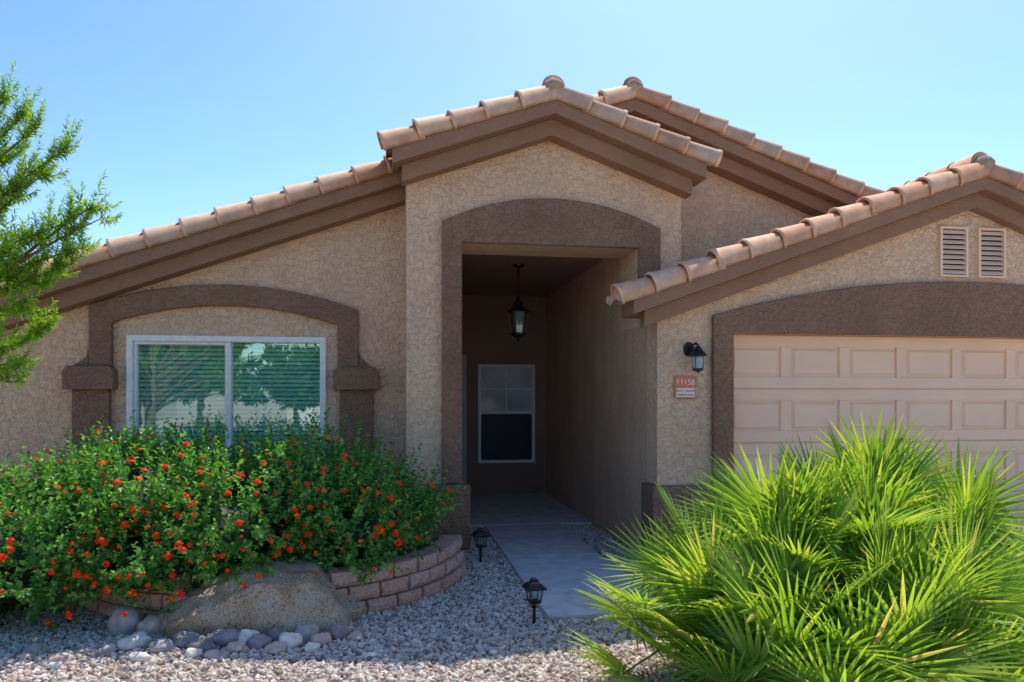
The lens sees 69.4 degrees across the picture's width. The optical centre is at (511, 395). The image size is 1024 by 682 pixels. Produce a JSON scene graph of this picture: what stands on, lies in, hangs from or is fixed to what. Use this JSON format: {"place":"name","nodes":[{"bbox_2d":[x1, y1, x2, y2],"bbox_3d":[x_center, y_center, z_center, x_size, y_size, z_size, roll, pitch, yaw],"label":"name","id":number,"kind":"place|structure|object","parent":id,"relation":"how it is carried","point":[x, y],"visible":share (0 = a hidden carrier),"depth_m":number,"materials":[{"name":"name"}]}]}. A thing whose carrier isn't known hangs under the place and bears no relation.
{"place":"outdoors","nodes":[
{"label":"outdoors","id":0,"kind":"place"},
{"bbox_2d":[184,538,438,593],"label":"soil","id":1,"kind":"structure","parent":0,"point":[399,553],"depth_m":6.29,"materials":[{"name":"brown soil"}]},
{"bbox_2d":[0,405,465,631],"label":"flowering lantana bush","id":2,"kind":"object","parent":1,"relation":"on","point":[124,530],"visible":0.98,"depth_m":5.33,"materials":[{"name":"green plant"}]},
{"bbox_2d":[0,523,693,681],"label":"gravel","id":3,"kind":"structure","parent":0,"point":[471,613],"depth_m":4.65,"materials":[{"name":"grey gravel"}]},
{"bbox_2d":[76,535,465,619],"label":"blocks","id":4,"kind":"structure","parent":3,"relation":"on","point":[433,572],"depth_m":5.57,"materials":[{"name":"brown brick"}]},
{"bbox_2d":[399,477,469,549],"bbox_3d":[-0.787,1.167,7.394,0.670,0.625,0.730,0,0,-9],"label":"pier base","id":5,"kind":"object","parent":3,"relation":"on","point":[457,522],"visible":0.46,"depth_m":7.07,"materials":[{"name":"brown paint"}]},
{"bbox_2d":[471,527,489,562],"bbox_3d":[-0.300,1.454,7.043,0.148,0.397,0.148,0,0,-18],"label":"path lantern","id":6,"kind":"object","parent":3,"relation":"on","point":[480,532],"visible":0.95,"depth_m":7.01,"materials":[{"name":"black metal"}]},
{"bbox_2d":[521,577,546,623],"bbox_3d":[0.155,1.461,5.171,0.141,0.378,0.141,0,0,-18],"label":"path lantern","id":7,"kind":"object","parent":3,"relation":"on","point":[533,584],"visible":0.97,"depth_m":5.14,"materials":[{"name":"black metal"}]},
{"bbox_2d":[405,141,680,483],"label":"entry wall","id":8,"kind":"structure","parent":3,"relation":"on","point":[548,169],"depth_m":7.25,"materials":[{"name":"beige paint"}]},
{"bbox_2d":[442,198,659,483],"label":"entry arch trim","id":9,"kind":"structure","parent":8,"relation":"attached to","point":[552,222],"depth_m":7.22,"materials":[{"name":"brown paint"}]},
{"bbox_2d":[560,409,1023,681],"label":"fan palm clump","id":10,"kind":"object","parent":3,"relation":"on","point":[877,561],"visible":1,"depth_m":3.65,"materials":[{"name":"green plant"}]},
{"bbox_2d":[0,0,1023,261],"label":"sky","id":11,"kind":"structure","parent":0,"point":[188,108],"materials":[{"name":"blue"}]},
{"bbox_2d":[462,254,604,296],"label":"porch ceiling","id":12,"kind":"structure","parent":0,"point":[497,275],"depth_m":9.68,"materials":[{"name":"brown paint"}]},
{"bbox_2d":[507,264,529,341],"bbox_3d":[0.077,-1.129,9.028,0.288,0.943,0.249,0,0,-9],"label":"hanging lantern","id":13,"kind":"object","parent":12,"relation":"hanging from","point":[518,304],"visible":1,"depth_m":8.99,"materials":[{"name":"black metal"}]},
{"bbox_2d":[470,493,681,620],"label":"concrete path","id":14,"kind":"structure","parent":0,"point":[530,535],"depth_m":7.53,"materials":[{"name":"grey concrete"}]},
{"bbox_2d":[546,258,646,551],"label":"garage side wall","id":15,"kind":"structure","parent":0,"point":[596,416],"depth_m":9.00,"materials":[{"name":"beige paint"}]},
{"label":"ground","id":16,"kind":"structure","parent":0,"visible":0},
{"bbox_2d":[0,58,123,390],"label":"needle leaf tree","id":17,"kind":"object","parent":16,"relation":"on","point":[14,264],"visible":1,"depth_m":4.46,"materials":[{"name":"green plant"}]},
{"bbox_2d":[156,559,367,639],"bbox_3d":[-1.755,1.634,5.185,1.470,0.901,0.783,0,0,-9],"label":"boulder","id":18,"kind":"object","parent":16,"relation":"on","point":[290,597],"visible":0.57,"depth_m":4.98,"materials":[{"name":"stone"}]},
{"bbox_2d":[0,604,526,681],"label":"river stones","id":19,"kind":"object","parent":16,"relation":"on","point":[275,640],"visible":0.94,"depth_m":4.68,"materials":[{"name":"grey stone"}]},
{"bbox_2d":[0,171,812,491],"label":"walls","id":20,"kind":"structure","parent":16,"relation":"on","point":[360,265],"depth_m":7.58,"materials":[{"name":"beige paint"}]},
{"bbox_2d":[1,479,398,512],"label":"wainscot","id":21,"kind":"object","parent":20,"relation":"attached to","point":[56,500],"visible":0.02,"depth_m":7.08,"materials":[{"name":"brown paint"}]},
{"bbox_2d":[62,352,379,485],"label":"window pilasters","id":22,"kind":"object","parent":20,"relation":"attached to","point":[91,387],"depth_m":7.20,"materials":[{"name":"brown paint"}]},
{"bbox_2d":[88,285,358,366],"bbox_3d":[-2.846,-0.700,7.405,2.570,0.820,0.070,0,0,-9],"label":"window arch trim","id":23,"kind":"structure","parent":20,"relation":"attached to","point":[104,316],"depth_m":7.35,"materials":[{"name":"brown paint"}]},
{"bbox_2d":[126,335,325,473],"bbox_3d":[-2.855,0.100,7.465,1.910,1.400,0.110,0,0,-9],"label":"window frame","id":24,"kind":"object","parent":20,"relation":"attached to","point":[133,342],"visible":0.62,"depth_m":7.41,"materials":[{"name":"white plastic"}]},
{"bbox_2d":[139,343,319,469],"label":"window blinds","id":25,"kind":"object","parent":24,"relation":"attached to","point":[245,405],"depth_m":7.54,"materials":[{"name":"white plastic"}]},
{"bbox_2d":[386,148,619,305],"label":"roof tile field","id":26,"kind":"structure","parent":20,"relation":"attached to","point":[609,300],"depth_m":6.99,"materials":[{"name":"ceramic"}]},
{"bbox_2d":[1,75,1023,304],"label":"rake and ridge tiles","id":27,"kind":"object","parent":26,"relation":"on","point":[872,201],"visible":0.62,"depth_m":7.04,"materials":[{"name":"ceramic"}]},
{"bbox_2d":[544,77,995,165],"bbox_3d":[2.497,-2.760,7.508,4.423,1.150,0.902,0,0,-2],"label":"ridge mortar","id":28,"kind":"object","parent":26,"relation":"on","point":[986,160],"visible":0.61,"depth_m":7.17,"materials":[{"name":"beige concrete"}]},
{"bbox_2d":[0,98,1023,330],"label":"roof fascia","id":29,"kind":"structure","parent":20,"relation":"attached to","point":[606,143],"depth_m":7.17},
{"bbox_2d":[462,295,545,493],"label":"porch back wall","id":30,"kind":"structure","parent":16,"relation":"on","point":[488,337],"depth_m":11.83,"materials":[{"name":"brown paint"}]},
{"bbox_2d":[462,355,466,481],"bbox_3d":[-1.170,0.475,11.633,0.910,2.250,0.060,0,0,-9],"label":"front door frame","id":31,"kind":"object","parent":30,"relation":"attached to","point":[464,416],"visible":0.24,"depth_m":11.67,"materials":[{"name":"brown wood"}]},
{"bbox_2d":[478,364,534,462],"bbox_3d":[-0.089,0.285,11.808,0.920,1.570,0.060,0,0,-9],"label":"porch window frame","id":32,"kind":"object","parent":30,"relation":"attached to","point":[531,411],"visible":1,"depth_m":11.78,"materials":[{"name":"white plastic"}]},
{"bbox_2d":[481,367,530,409],"bbox_3d":[-0.092,-0.110,11.829,0.820,0.680,0.014,0,0,-9],"label":"porch window glass","id":33,"kind":"object","parent":32,"relation":"in","point":[496,378],"visible":1,"depth_m":11.82,"materials":[{"name":"grey glass"}]},
{"bbox_2d":[481,414,531,459],"bbox_3d":[-0.091,0.655,11.819,0.820,0.730,0.034,0,0,-9],"label":"porch window screen","id":34,"kind":"object","parent":32,"relation":"in","point":[506,436],"visible":1,"depth_m":11.80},
{"bbox_2d":[481,368,531,409],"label":"porch window muntins","id":35,"kind":"object","parent":32,"relation":"attached to","point":[506,388],"visible":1,"depth_m":11.80,"materials":[{"name":"white plastic"}]},
{"bbox_2d":[647,210,1023,484],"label":"garage wall","id":36,"kind":"structure","parent":16,"relation":"on","point":[679,436],"depth_m":7.08,"materials":[{"name":"beige paint"}]},
{"bbox_2d":[641,482,712,563],"bbox_3d":[1.575,1.230,7.070,0.600,0.780,0.345,0,0,-9],"label":"garage corner base","id":37,"kind":"object","parent":36,"relation":"attached to","point":[652,502],"visible":0.33,"depth_m":6.90,"materials":[{"name":"brown paint"}]},
{"bbox_2d":[675,376,695,397],"bbox_3d":[1.630,-0.080,6.950,0.210,0.210,0.019,0,0,-9],"label":"house number sign","id":38,"kind":"object","parent":36,"relation":"attached to","point":[685,386],"visible":1,"depth_m":6.95,"materials":[{"name":"orange ceramic"}]},
{"bbox_2d":[683,342,706,372],"bbox_3d":[1.718,-0.362,6.879,0.182,0.295,0.206,0,0,-9],"label":"wall lantern","id":39,"kind":"object","parent":36,"relation":"attached to","point":[697,353],"depth_m":6.83,"materials":[{"name":"black metal"}]},
{"bbox_2d":[712,282,1023,511],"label":"garage arch trim","id":40,"kind":"structure","parent":36,"relation":"attached to","point":[973,309],"depth_m":7.20,"materials":[{"name":"brown paint"}]},
{"bbox_2d":[734,334,1023,542],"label":"garage door","id":41,"kind":"structure","parent":36,"relation":"in","point":[843,388],"depth_m":7.47,"materials":[{"name":"beige metal"}]},
{"bbox_2d":[734,348,1023,528],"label":"garage door panels","id":42,"kind":"object","parent":41,"relation":"attached to","point":[823,362],"visible":0.54,"depth_m":7.44,"materials":[{"name":"beige metal"}]},
{"bbox_2d":[938,226,967,277],"bbox_3d":[4.418,-1.440,7.404,0.310,0.500,0.035,0,0,-9],"label":"gable vent","id":43,"kind":"object","parent":36,"relation":"attached to","point":[941,251],"visible":1,"depth_m":7.40,"materials":[{"name":"metal"}]},
{"bbox_2d":[943,229,963,274],"bbox_3d":[4.415,-1.440,7.420,0.270,0.480,0.004,0,0,-9],"label":"vent back","id":44,"kind":"object","parent":36,"relation":"attached to","point":[952,249],"visible":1,"depth_m":7.42,"materials":[{"name":"grey metal"}]},
{"bbox_2d":[976,228,1005,278],"bbox_3d":[4.843,-1.440,7.473,0.310,0.500,0.035,0,0,-9],"label":"gable vent","id":45,"kind":"object","parent":36,"relation":"attached to","point":[979,252],"visible":1,"depth_m":7.47,"materials":[{"name":"metal"}]},
{"bbox_2d":[981,230,1000,275],"bbox_3d":[4.840,-1.440,7.489,0.270,0.480,0.004,0,0,-9],"label":"vent back","id":46,"kind":"object","parent":36,"relation":"attached to","point":[992,251],"visible":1,"depth_m":7.49,"materials":[{"name":"brown metal"}]}
]}

